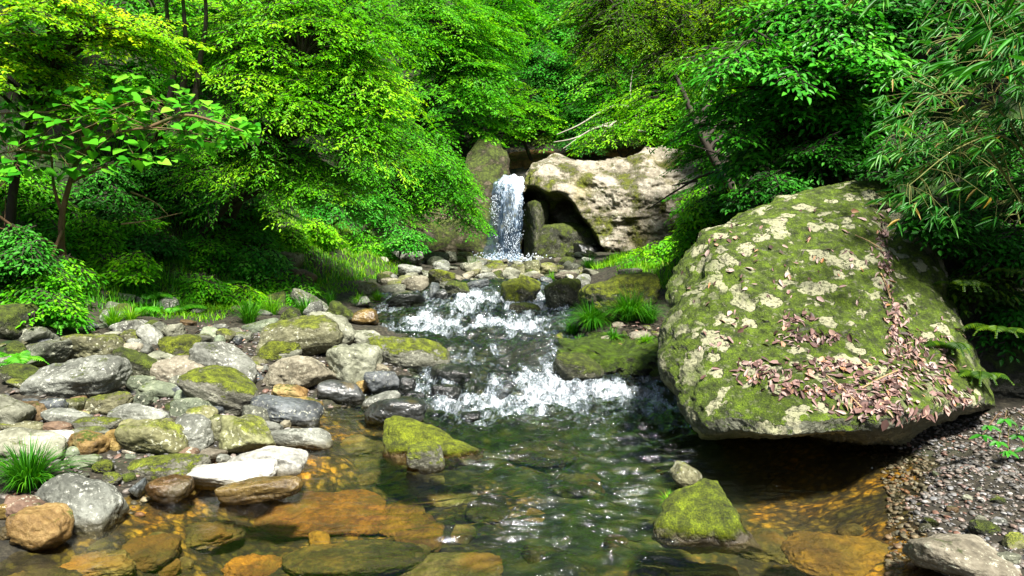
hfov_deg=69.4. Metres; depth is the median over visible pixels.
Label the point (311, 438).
rock
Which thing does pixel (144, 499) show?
gravel
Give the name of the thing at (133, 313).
grass tuft
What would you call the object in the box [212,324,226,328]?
cobble
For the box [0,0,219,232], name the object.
maple tree
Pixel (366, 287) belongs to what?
rock
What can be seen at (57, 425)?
rock
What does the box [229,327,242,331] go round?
cobble
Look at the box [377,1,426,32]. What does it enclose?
slope tree
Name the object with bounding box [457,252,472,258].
rock
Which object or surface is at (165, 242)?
shrub
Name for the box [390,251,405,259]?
cobble
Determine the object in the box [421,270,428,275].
cobble
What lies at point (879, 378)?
stick
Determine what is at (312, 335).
rock
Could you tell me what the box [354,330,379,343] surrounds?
rock
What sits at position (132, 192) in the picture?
twig
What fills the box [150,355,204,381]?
rock
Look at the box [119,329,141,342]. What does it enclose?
rock
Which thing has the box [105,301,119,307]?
cobble
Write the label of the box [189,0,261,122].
slim tree
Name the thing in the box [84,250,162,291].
shrub
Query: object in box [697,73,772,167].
slope tree
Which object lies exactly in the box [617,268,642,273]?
rock
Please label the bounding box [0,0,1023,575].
ground
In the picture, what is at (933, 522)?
cobble
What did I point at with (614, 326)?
leaf litter
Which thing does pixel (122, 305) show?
cobble
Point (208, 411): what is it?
rock
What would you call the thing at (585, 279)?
cobble
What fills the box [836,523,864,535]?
cobble
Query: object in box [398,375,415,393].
rock
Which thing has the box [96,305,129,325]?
grass tuft
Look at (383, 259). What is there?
cobble
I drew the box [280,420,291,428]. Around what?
rock
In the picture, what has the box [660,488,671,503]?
grass tuft
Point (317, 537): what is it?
cobble
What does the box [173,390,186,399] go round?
rock
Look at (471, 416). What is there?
rock
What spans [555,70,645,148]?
dead branch
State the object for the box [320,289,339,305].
grass tuft
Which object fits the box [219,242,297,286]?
shrub
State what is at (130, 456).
cobble
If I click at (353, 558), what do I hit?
sunken rock
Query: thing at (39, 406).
rock
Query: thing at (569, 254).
cobble
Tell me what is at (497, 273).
cobble
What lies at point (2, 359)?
rock
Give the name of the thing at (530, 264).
rock
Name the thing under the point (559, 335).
rock
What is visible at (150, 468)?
rock
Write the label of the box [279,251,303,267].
rock
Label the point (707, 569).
sunken rock
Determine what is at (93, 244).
shrub
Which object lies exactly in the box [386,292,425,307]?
rock
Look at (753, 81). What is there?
slope tree
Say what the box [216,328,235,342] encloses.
rock
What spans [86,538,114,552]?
cobble
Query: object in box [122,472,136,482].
cobble
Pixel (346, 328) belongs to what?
rock
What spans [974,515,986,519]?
cobble
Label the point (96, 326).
cobble
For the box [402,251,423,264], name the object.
rock
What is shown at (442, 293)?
rock
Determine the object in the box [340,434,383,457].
sunken rock
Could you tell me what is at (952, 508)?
cobble
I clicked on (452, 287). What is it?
rock
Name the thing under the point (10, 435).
rock
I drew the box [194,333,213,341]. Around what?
rock
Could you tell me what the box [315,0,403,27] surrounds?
slope tree
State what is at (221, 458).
rock
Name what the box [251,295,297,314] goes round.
grass tuft
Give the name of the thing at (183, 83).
slim tree
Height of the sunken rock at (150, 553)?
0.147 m
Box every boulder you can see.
[657,179,995,448]
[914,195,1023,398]
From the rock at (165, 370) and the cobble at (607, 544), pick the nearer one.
the cobble at (607, 544)
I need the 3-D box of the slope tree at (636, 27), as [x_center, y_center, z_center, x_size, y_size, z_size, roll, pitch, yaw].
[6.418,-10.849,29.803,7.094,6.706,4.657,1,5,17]
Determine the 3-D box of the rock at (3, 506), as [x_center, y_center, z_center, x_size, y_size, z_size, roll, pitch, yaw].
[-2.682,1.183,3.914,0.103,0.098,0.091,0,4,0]
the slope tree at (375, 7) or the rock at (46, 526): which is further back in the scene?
the slope tree at (375, 7)
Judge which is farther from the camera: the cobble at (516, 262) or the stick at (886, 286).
the cobble at (516, 262)
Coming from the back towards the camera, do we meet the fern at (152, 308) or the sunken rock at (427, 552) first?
the fern at (152, 308)
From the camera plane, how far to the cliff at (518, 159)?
28.99 m
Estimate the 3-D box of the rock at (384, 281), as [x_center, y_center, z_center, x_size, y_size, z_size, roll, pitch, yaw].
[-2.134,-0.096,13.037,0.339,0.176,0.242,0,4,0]
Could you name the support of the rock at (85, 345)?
on the ground at (834, 490)
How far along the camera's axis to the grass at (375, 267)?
13.81 m
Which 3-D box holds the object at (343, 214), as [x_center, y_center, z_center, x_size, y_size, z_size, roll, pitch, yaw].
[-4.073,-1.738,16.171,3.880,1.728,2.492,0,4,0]
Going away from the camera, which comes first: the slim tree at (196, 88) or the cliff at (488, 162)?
the slim tree at (196, 88)
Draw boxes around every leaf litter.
[93,320,662,378]
[681,195,1017,430]
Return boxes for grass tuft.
[0,435,99,492]
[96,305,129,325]
[120,303,147,319]
[217,294,274,323]
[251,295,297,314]
[287,291,326,314]
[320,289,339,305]
[348,290,374,303]
[369,288,389,300]
[545,269,556,278]
[548,297,627,330]
[559,320,579,335]
[579,253,598,268]
[590,283,666,320]
[603,327,627,340]
[627,298,665,323]
[637,333,655,342]
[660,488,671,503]
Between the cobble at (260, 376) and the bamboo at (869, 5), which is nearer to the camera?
the bamboo at (869, 5)
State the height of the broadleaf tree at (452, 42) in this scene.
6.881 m
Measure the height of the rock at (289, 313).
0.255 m
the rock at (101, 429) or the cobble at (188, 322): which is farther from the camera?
the cobble at (188, 322)
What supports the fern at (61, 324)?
on the ground at (834, 490)
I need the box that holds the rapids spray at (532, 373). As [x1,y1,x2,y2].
[403,288,667,411]
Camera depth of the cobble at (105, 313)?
8.21 m
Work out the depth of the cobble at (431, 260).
17.98 m
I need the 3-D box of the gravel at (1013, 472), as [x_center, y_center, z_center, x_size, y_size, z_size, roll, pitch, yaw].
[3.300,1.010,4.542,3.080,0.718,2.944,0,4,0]
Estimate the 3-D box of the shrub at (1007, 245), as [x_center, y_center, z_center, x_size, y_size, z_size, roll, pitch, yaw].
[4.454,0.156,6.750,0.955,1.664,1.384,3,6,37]
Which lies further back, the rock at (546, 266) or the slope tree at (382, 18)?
the slope tree at (382, 18)
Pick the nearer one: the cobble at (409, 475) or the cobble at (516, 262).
the cobble at (409, 475)
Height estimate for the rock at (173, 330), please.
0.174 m
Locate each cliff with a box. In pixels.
[390,139,509,257]
[508,142,644,168]
[516,145,711,256]
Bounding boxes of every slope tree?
[0,0,129,100]
[172,0,357,136]
[263,40,428,191]
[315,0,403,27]
[323,94,464,214]
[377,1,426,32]
[377,8,486,116]
[425,0,554,86]
[430,80,492,156]
[431,43,520,133]
[476,0,570,47]
[508,0,639,81]
[508,39,581,138]
[544,54,641,142]
[548,100,615,159]
[597,0,698,96]
[600,51,703,147]
[635,0,728,97]
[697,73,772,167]
[716,9,817,105]
[738,18,801,113]
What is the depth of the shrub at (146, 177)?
11.61 m
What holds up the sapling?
on the ground at (834, 490)
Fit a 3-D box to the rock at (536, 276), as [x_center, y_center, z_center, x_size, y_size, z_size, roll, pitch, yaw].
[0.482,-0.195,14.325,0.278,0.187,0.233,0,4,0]
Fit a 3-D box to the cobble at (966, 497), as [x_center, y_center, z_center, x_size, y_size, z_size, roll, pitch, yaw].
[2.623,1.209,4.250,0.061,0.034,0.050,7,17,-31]
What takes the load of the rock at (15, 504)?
on the ground at (834, 490)
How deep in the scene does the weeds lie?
9.83 m
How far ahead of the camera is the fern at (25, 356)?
6.75 m
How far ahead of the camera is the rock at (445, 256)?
18.40 m
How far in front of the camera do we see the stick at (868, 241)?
6.47 m
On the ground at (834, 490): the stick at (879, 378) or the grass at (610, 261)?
the grass at (610, 261)
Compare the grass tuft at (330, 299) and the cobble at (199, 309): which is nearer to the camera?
the cobble at (199, 309)
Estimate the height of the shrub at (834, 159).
2.103 m
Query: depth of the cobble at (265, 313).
9.78 m
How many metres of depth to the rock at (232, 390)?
6.10 m
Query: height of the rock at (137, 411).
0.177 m
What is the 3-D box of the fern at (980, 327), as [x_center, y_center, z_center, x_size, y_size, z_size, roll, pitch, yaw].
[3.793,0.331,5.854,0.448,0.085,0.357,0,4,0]
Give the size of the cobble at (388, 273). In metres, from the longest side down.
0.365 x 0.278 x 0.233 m
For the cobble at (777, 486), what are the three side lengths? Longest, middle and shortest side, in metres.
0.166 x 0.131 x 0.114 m
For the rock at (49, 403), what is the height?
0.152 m
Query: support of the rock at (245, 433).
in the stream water
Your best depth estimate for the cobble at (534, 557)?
4.41 m
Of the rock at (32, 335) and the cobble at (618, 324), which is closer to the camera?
the rock at (32, 335)
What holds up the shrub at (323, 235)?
on the ground at (834, 490)
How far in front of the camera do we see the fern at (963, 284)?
6.09 m
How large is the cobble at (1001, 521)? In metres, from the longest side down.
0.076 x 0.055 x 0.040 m
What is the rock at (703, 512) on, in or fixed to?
on the ground at (834, 490)
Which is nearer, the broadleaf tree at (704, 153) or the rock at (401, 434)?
the rock at (401, 434)
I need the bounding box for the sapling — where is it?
[0,73,260,272]
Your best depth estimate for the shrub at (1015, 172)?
7.09 m
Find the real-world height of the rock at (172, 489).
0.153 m
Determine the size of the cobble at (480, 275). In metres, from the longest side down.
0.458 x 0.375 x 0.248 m
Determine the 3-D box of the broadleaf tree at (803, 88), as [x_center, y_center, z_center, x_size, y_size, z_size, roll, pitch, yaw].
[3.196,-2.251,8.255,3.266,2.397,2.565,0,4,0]
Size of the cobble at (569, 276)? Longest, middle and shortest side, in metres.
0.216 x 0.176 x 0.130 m
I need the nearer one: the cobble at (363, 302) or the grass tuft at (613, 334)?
the grass tuft at (613, 334)
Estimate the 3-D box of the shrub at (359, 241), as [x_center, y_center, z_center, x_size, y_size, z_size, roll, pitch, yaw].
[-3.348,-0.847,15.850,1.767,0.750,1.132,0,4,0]
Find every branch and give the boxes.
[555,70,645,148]
[650,144,784,207]
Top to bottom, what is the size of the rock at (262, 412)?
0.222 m
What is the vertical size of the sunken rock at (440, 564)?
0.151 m
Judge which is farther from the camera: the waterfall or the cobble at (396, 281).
the waterfall
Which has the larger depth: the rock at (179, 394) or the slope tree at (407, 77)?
the slope tree at (407, 77)
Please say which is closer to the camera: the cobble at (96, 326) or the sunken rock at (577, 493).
the sunken rock at (577, 493)
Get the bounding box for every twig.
[121,212,182,224]
[130,191,167,214]
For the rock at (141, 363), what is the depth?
6.81 m
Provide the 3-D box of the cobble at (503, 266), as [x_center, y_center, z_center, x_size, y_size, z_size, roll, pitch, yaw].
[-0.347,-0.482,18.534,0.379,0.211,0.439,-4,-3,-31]
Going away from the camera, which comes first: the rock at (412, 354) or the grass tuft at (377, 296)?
the rock at (412, 354)
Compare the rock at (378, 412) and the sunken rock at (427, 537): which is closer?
the sunken rock at (427, 537)
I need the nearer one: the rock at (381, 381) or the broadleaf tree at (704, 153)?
the rock at (381, 381)
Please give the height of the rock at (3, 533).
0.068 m
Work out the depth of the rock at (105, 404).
5.80 m
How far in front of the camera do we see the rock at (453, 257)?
19.47 m
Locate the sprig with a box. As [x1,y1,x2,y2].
[969,410,1023,458]
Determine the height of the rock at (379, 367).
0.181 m
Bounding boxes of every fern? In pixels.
[0,350,49,365]
[36,320,94,334]
[99,305,164,317]
[134,292,172,303]
[156,303,213,317]
[172,278,213,282]
[223,280,254,287]
[924,340,971,356]
[932,280,994,291]
[958,323,1023,337]
[958,369,1013,385]
[984,267,1023,277]
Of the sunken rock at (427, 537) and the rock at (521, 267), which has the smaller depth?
the sunken rock at (427, 537)
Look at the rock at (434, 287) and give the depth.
11.98 m
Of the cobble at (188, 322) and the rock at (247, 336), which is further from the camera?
the cobble at (188, 322)
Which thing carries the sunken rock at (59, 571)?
on the ground at (834, 490)
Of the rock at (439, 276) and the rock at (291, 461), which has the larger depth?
the rock at (439, 276)
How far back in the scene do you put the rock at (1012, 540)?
3.60 m
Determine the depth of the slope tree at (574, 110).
27.66 m
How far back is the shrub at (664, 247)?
12.24 m
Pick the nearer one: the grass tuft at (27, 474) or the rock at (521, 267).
the grass tuft at (27, 474)
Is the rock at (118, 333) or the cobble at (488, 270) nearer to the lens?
the rock at (118, 333)
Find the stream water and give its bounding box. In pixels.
[93,277,920,575]
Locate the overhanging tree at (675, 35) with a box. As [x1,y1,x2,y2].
[544,0,796,103]
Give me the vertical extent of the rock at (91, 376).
0.440 m
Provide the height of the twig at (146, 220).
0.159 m
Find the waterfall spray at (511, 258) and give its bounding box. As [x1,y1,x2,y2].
[472,174,551,261]
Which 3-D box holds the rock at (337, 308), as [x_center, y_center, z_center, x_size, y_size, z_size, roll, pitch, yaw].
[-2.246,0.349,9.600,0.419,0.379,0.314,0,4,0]
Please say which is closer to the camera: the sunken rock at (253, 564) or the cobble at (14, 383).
the sunken rock at (253, 564)
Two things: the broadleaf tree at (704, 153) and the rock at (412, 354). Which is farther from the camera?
the broadleaf tree at (704, 153)
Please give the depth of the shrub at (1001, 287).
6.33 m
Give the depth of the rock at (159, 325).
7.98 m
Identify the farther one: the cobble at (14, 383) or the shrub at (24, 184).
the shrub at (24, 184)
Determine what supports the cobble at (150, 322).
on the ground at (834, 490)
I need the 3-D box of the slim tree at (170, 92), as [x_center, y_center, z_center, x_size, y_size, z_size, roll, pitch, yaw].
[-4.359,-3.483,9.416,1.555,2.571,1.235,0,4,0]
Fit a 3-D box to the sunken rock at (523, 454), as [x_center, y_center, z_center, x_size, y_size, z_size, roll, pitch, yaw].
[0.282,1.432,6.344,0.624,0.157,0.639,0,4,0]
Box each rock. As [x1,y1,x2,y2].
[0,303,37,339]
[0,356,11,366]
[0,363,37,381]
[0,394,36,423]
[0,421,43,430]
[0,427,66,461]
[0,503,6,519]
[0,526,9,539]
[3,341,26,354]
[4,494,46,516]
[5,502,74,550]
[8,567,82,575]
[18,326,58,343]
[19,354,132,397]
[19,400,46,421]
[25,338,72,365]
[35,473,129,539]
[39,398,68,408]
[40,407,91,422]
[43,421,74,430]
[49,430,73,441]
[59,333,124,359]
[60,549,136,575]
[62,446,79,459]
[66,397,87,410]
[67,430,110,454]
[68,454,102,467]
[71,416,122,429]
[72,426,108,434]
[83,391,133,414]
[91,459,114,473]
[102,471,122,484]
[104,331,121,335]
[105,429,123,450]
[107,403,169,419]
[112,347,157,375]
[114,418,188,453]
[118,419,134,425]
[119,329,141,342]
[121,533,182,572]
[124,342,142,351]
[124,375,155,390]
[126,338,153,354]
[127,453,210,481]
[128,478,146,498]
[133,391,153,405]
[136,324,163,344]
[136,380,176,398]
[145,474,194,503]
[148,350,173,359]
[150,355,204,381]
[152,321,166,330]
[157,334,201,355]
[161,323,185,336]
[169,375,179,384]
[169,397,212,416]
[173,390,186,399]
[175,413,213,450]
[177,365,258,416]
[179,447,199,453]
[184,520,245,551]
[185,405,218,417]
[186,459,277,489]
[188,341,257,383]
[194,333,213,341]
[199,326,217,337]
[199,448,227,463]
[209,414,222,441]
[213,406,224,414]
[214,335,225,341]
[214,475,302,504]
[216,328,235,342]
[216,454,230,462]
[219,414,275,453]
[221,553,282,575]
[227,446,308,475]
[236,331,253,341]
[242,404,269,420]
[250,394,323,427]
[254,489,386,537]
[255,315,343,355]
[256,341,303,361]
[262,355,335,387]
[266,420,283,430]
[271,383,307,396]
[271,428,332,449]
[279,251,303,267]
[279,349,301,358]
[280,307,301,319]
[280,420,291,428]
[282,538,426,575]
[283,268,317,284]
[290,288,327,306]
[292,396,323,405]
[303,301,323,314]
[308,311,355,344]
[316,379,365,407]
[325,300,352,322]
[326,343,382,383]
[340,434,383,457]
[351,308,378,324]
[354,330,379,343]
[354,457,406,485]
[356,380,368,392]
[357,282,377,294]
[361,390,400,412]
[364,370,398,393]
[364,396,427,427]
[366,335,449,372]
[376,363,389,370]
[378,498,435,536]
[379,283,405,294]
[381,277,396,285]
[382,415,483,474]
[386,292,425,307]
[391,290,412,296]
[392,523,444,552]
[397,264,422,275]
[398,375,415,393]
[401,275,428,292]
[401,552,503,575]
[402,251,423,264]
[404,391,424,397]
[406,441,444,472]
[415,544,430,556]
[417,484,477,507]
[423,252,449,262]
[428,269,455,283]
[428,282,439,299]
[430,363,470,385]
[431,384,461,403]
[432,260,450,270]
[435,289,447,298]
[439,281,447,287]
[444,280,469,299]
[445,251,456,262]
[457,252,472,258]
[461,411,480,422]
[464,496,510,524]
[467,278,488,290]
[482,274,495,279]
[487,260,503,266]
[488,369,515,386]
[500,276,540,305]
[502,267,519,278]
[509,302,540,316]
[509,439,579,468]
[511,264,524,273]
[522,200,549,259]
[523,260,539,269]
[530,273,543,279]
[537,222,598,257]
[540,262,557,273]
[540,277,552,282]
[544,278,580,308]
[549,472,605,499]
[553,352,603,383]
[554,271,576,279]
[554,333,563,344]
[573,243,602,252]
[578,272,660,320]
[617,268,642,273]
[629,331,650,338]
[630,560,738,575]
[651,478,762,553]
[670,461,701,487]
[739,528,789,564]
[780,530,888,575]
[902,533,1021,575]
[968,519,1000,535]
[997,551,1021,563]
[1001,532,1023,548]
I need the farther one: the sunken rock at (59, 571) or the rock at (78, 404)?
the rock at (78, 404)
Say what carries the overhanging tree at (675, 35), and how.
on the ground at (834, 490)
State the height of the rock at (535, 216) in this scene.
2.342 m
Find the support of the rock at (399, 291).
on the ground at (834, 490)
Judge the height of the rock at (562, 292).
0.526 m
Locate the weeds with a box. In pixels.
[76,231,357,322]
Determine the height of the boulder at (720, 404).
2.858 m
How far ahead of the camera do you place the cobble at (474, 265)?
16.45 m
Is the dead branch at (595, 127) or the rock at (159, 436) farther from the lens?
the dead branch at (595, 127)
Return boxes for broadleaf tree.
[22,0,282,166]
[329,126,499,242]
[339,0,532,238]
[446,0,569,149]
[447,45,598,138]
[505,0,640,69]
[520,12,636,130]
[552,34,689,148]
[573,0,779,186]
[650,0,943,194]
[656,74,760,224]
[691,37,975,190]
[749,0,1023,107]
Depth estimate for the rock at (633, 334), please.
8.33 m
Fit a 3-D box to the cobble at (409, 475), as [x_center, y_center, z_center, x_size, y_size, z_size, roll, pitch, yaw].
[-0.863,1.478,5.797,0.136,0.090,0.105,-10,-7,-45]
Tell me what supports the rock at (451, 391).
in the stream water
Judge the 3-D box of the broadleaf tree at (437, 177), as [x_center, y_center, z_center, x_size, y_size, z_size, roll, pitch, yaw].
[-2.378,-2.474,18.274,4.120,2.891,4.453,0,4,0]
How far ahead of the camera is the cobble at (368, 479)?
5.44 m
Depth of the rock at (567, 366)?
7.33 m
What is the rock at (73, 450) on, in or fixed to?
on the ground at (834, 490)
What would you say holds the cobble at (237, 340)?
on the ground at (834, 490)
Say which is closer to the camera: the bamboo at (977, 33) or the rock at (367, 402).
the bamboo at (977, 33)
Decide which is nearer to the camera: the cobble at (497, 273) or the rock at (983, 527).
the rock at (983, 527)
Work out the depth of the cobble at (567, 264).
17.26 m
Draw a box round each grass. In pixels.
[70,121,413,285]
[590,185,747,290]
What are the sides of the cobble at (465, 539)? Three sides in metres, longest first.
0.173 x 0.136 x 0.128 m
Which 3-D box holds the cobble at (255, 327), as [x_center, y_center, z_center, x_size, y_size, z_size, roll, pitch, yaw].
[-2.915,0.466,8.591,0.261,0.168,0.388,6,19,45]
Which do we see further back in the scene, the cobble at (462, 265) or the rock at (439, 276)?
the cobble at (462, 265)
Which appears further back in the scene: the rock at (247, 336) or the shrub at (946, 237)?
the rock at (247, 336)
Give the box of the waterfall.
[494,174,523,249]
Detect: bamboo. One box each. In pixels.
[816,0,888,19]
[864,69,1023,238]
[904,0,1023,237]
[924,0,1023,90]
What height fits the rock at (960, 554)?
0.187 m
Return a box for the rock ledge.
[552,332,659,387]
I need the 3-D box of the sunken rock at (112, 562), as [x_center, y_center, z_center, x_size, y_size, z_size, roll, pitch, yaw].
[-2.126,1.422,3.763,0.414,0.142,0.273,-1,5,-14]
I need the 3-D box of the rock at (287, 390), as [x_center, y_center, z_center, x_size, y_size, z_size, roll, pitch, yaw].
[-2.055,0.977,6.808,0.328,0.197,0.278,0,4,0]
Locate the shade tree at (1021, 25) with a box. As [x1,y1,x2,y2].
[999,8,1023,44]
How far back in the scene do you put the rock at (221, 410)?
6.08 m
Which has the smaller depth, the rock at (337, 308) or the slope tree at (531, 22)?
the rock at (337, 308)
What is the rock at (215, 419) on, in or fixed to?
on the ground at (834, 490)
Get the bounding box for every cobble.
[6,378,22,388]
[22,398,38,400]
[80,472,89,476]
[83,323,98,331]
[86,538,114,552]
[97,323,107,328]
[99,303,132,315]
[99,309,128,322]
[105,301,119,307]
[109,319,147,331]
[115,293,135,300]
[121,449,137,453]
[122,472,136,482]
[125,454,135,457]
[132,296,153,304]
[145,320,157,324]
[148,531,167,535]
[155,558,180,575]
[158,297,179,306]
[164,400,172,410]
[172,386,180,395]
[179,556,193,568]
[180,319,196,325]
[183,488,200,498]
[190,307,205,313]
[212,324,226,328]
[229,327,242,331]
[230,305,243,312]
[233,336,243,344]
[241,318,278,332]
[251,356,268,363]
[256,365,267,371]
[256,372,263,380]
[259,309,272,315]
[262,365,268,372]
[267,291,285,305]
[308,530,330,544]
[351,296,369,306]
[356,473,376,485]
[377,273,391,283]
[379,257,388,263]
[382,271,393,275]
[387,279,402,284]
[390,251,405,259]
[391,259,405,265]
[398,275,409,278]
[404,472,411,480]
[405,272,418,275]
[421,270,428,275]
[427,256,444,264]
[430,476,444,485]
[449,266,457,269]
[451,524,475,543]
[455,275,463,280]
[457,256,466,261]
[460,262,472,270]
[462,271,474,278]
[464,261,481,272]
[466,256,479,262]
[466,269,480,277]
[474,259,486,265]
[474,272,495,278]
[482,268,493,272]
[493,264,507,269]
[493,270,502,277]
[512,260,522,264]
[522,271,538,276]
[522,544,545,563]
[524,508,544,522]
[548,254,558,257]
[553,257,560,262]
[557,256,575,264]
[562,260,580,268]
[565,252,575,257]
[565,274,573,278]
[574,252,586,257]
[577,274,590,287]
[579,326,586,331]
[582,268,598,275]
[603,534,628,547]
[612,322,625,328]
[643,325,651,329]
[765,478,790,492]
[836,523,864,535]
[918,523,931,532]
[922,517,939,526]
[946,505,958,512]
[962,494,972,500]
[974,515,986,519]
[989,497,1006,503]
[990,519,1007,523]
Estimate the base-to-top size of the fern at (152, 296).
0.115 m
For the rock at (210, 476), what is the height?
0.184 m
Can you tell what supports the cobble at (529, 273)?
on the ground at (834, 490)
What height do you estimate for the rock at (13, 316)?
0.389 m
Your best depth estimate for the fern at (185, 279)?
10.46 m
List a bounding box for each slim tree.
[163,0,238,122]
[174,0,188,121]
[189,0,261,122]
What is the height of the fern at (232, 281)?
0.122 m
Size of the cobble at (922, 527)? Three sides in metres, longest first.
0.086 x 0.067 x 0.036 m
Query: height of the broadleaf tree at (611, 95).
4.859 m
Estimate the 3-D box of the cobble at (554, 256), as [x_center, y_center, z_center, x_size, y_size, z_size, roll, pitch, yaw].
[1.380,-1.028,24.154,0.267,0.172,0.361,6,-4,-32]
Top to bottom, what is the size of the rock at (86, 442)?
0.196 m
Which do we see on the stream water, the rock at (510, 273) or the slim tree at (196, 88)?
the rock at (510, 273)
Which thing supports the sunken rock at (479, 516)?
on the ground at (834, 490)
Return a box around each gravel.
[0,324,428,516]
[837,406,1023,575]
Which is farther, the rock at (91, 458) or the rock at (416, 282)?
the rock at (416, 282)
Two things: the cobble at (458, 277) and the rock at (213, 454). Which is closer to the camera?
the rock at (213, 454)
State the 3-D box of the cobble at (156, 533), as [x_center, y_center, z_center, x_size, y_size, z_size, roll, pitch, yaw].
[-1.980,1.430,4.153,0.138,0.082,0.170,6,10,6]
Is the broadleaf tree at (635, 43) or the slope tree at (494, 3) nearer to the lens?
the broadleaf tree at (635, 43)
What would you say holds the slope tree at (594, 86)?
on the ground at (834, 490)
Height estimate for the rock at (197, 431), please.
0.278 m
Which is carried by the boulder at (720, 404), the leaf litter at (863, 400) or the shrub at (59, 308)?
the leaf litter at (863, 400)
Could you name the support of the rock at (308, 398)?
on the ground at (834, 490)
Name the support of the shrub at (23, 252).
on the ground at (834, 490)
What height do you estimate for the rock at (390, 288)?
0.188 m
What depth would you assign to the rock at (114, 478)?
4.52 m
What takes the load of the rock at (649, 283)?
on the ground at (834, 490)
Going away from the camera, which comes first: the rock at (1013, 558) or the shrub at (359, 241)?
the rock at (1013, 558)
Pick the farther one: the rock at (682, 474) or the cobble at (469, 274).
the cobble at (469, 274)
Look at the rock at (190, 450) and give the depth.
5.09 m
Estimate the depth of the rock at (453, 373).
7.31 m
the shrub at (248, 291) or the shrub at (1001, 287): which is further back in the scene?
the shrub at (248, 291)
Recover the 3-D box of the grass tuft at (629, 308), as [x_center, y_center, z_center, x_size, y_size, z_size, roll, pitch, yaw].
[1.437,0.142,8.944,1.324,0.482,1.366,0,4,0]
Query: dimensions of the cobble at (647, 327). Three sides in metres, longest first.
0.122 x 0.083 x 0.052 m
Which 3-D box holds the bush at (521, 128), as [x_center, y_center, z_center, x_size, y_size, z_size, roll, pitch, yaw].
[0.317,-6.231,27.849,4.469,3.250,2.319,0,4,0]
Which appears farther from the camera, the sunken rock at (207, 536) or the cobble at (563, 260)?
the cobble at (563, 260)
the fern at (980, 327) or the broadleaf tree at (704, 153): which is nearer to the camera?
the fern at (980, 327)
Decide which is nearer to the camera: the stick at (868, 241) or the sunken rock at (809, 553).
the sunken rock at (809, 553)
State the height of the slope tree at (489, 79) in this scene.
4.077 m
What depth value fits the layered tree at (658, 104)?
18.59 m
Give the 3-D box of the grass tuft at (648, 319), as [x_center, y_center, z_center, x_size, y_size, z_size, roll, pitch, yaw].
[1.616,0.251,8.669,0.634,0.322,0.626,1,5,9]
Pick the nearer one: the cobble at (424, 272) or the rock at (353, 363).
the rock at (353, 363)
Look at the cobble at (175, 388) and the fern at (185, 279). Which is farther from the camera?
the fern at (185, 279)
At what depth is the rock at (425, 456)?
4.89 m
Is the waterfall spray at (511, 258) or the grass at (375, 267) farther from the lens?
the waterfall spray at (511, 258)
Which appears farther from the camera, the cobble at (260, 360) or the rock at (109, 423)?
the cobble at (260, 360)
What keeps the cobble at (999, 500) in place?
on the ground at (834, 490)
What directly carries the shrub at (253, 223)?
on the ground at (834, 490)
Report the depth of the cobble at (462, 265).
16.52 m
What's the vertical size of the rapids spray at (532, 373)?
0.732 m
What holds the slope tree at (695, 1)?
on the ground at (834, 490)
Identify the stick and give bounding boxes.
[826,374,861,407]
[855,234,881,249]
[861,370,898,388]
[880,273,890,298]
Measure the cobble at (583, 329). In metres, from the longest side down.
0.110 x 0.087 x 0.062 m
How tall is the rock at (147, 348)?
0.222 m
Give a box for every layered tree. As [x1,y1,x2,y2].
[134,0,438,232]
[141,111,383,238]
[564,49,742,193]
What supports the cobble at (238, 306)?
on the ground at (834, 490)
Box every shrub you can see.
[0,156,75,209]
[0,223,77,293]
[0,253,108,312]
[0,287,96,331]
[16,177,91,260]
[60,161,147,221]
[65,214,129,265]
[75,199,170,258]
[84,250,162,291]
[117,150,213,227]
[117,227,195,264]
[151,190,239,239]
[164,224,255,277]
[169,269,239,304]
[202,284,274,308]
[203,188,308,255]
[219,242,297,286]
[250,269,325,306]
[264,222,318,262]
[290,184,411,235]
[292,218,353,254]
[342,231,397,259]
[373,224,436,259]
[615,239,671,267]
[652,235,677,260]
[665,195,734,259]
[674,185,743,227]
[716,165,821,214]
[762,131,892,184]
[847,118,977,203]
[887,187,1012,265]
[924,112,1023,196]
[937,218,1023,285]
[946,260,1023,317]
[961,157,1023,216]
[968,291,1023,365]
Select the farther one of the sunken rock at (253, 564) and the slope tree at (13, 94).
the slope tree at (13, 94)
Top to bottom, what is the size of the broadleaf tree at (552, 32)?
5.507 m
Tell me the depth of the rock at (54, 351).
7.05 m
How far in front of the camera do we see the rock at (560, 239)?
24.45 m
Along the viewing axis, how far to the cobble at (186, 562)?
4.08 m
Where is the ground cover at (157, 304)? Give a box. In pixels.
[0,22,376,317]
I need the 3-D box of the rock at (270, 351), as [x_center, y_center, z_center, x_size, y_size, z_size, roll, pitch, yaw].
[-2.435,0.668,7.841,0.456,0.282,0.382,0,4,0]
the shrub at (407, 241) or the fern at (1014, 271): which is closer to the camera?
the fern at (1014, 271)
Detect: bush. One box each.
[462,81,574,160]
[527,115,676,157]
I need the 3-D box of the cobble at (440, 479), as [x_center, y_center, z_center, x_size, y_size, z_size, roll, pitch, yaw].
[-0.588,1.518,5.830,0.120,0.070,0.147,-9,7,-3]
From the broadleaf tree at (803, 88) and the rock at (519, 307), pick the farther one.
the rock at (519, 307)
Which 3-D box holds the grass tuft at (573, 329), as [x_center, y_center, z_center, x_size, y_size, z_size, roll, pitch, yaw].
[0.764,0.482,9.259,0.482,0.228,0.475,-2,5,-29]
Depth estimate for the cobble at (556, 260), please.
20.39 m
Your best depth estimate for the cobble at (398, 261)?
15.72 m
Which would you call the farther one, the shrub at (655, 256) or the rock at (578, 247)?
the rock at (578, 247)
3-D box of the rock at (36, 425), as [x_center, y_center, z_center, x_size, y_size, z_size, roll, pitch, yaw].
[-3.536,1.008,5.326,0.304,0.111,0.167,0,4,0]

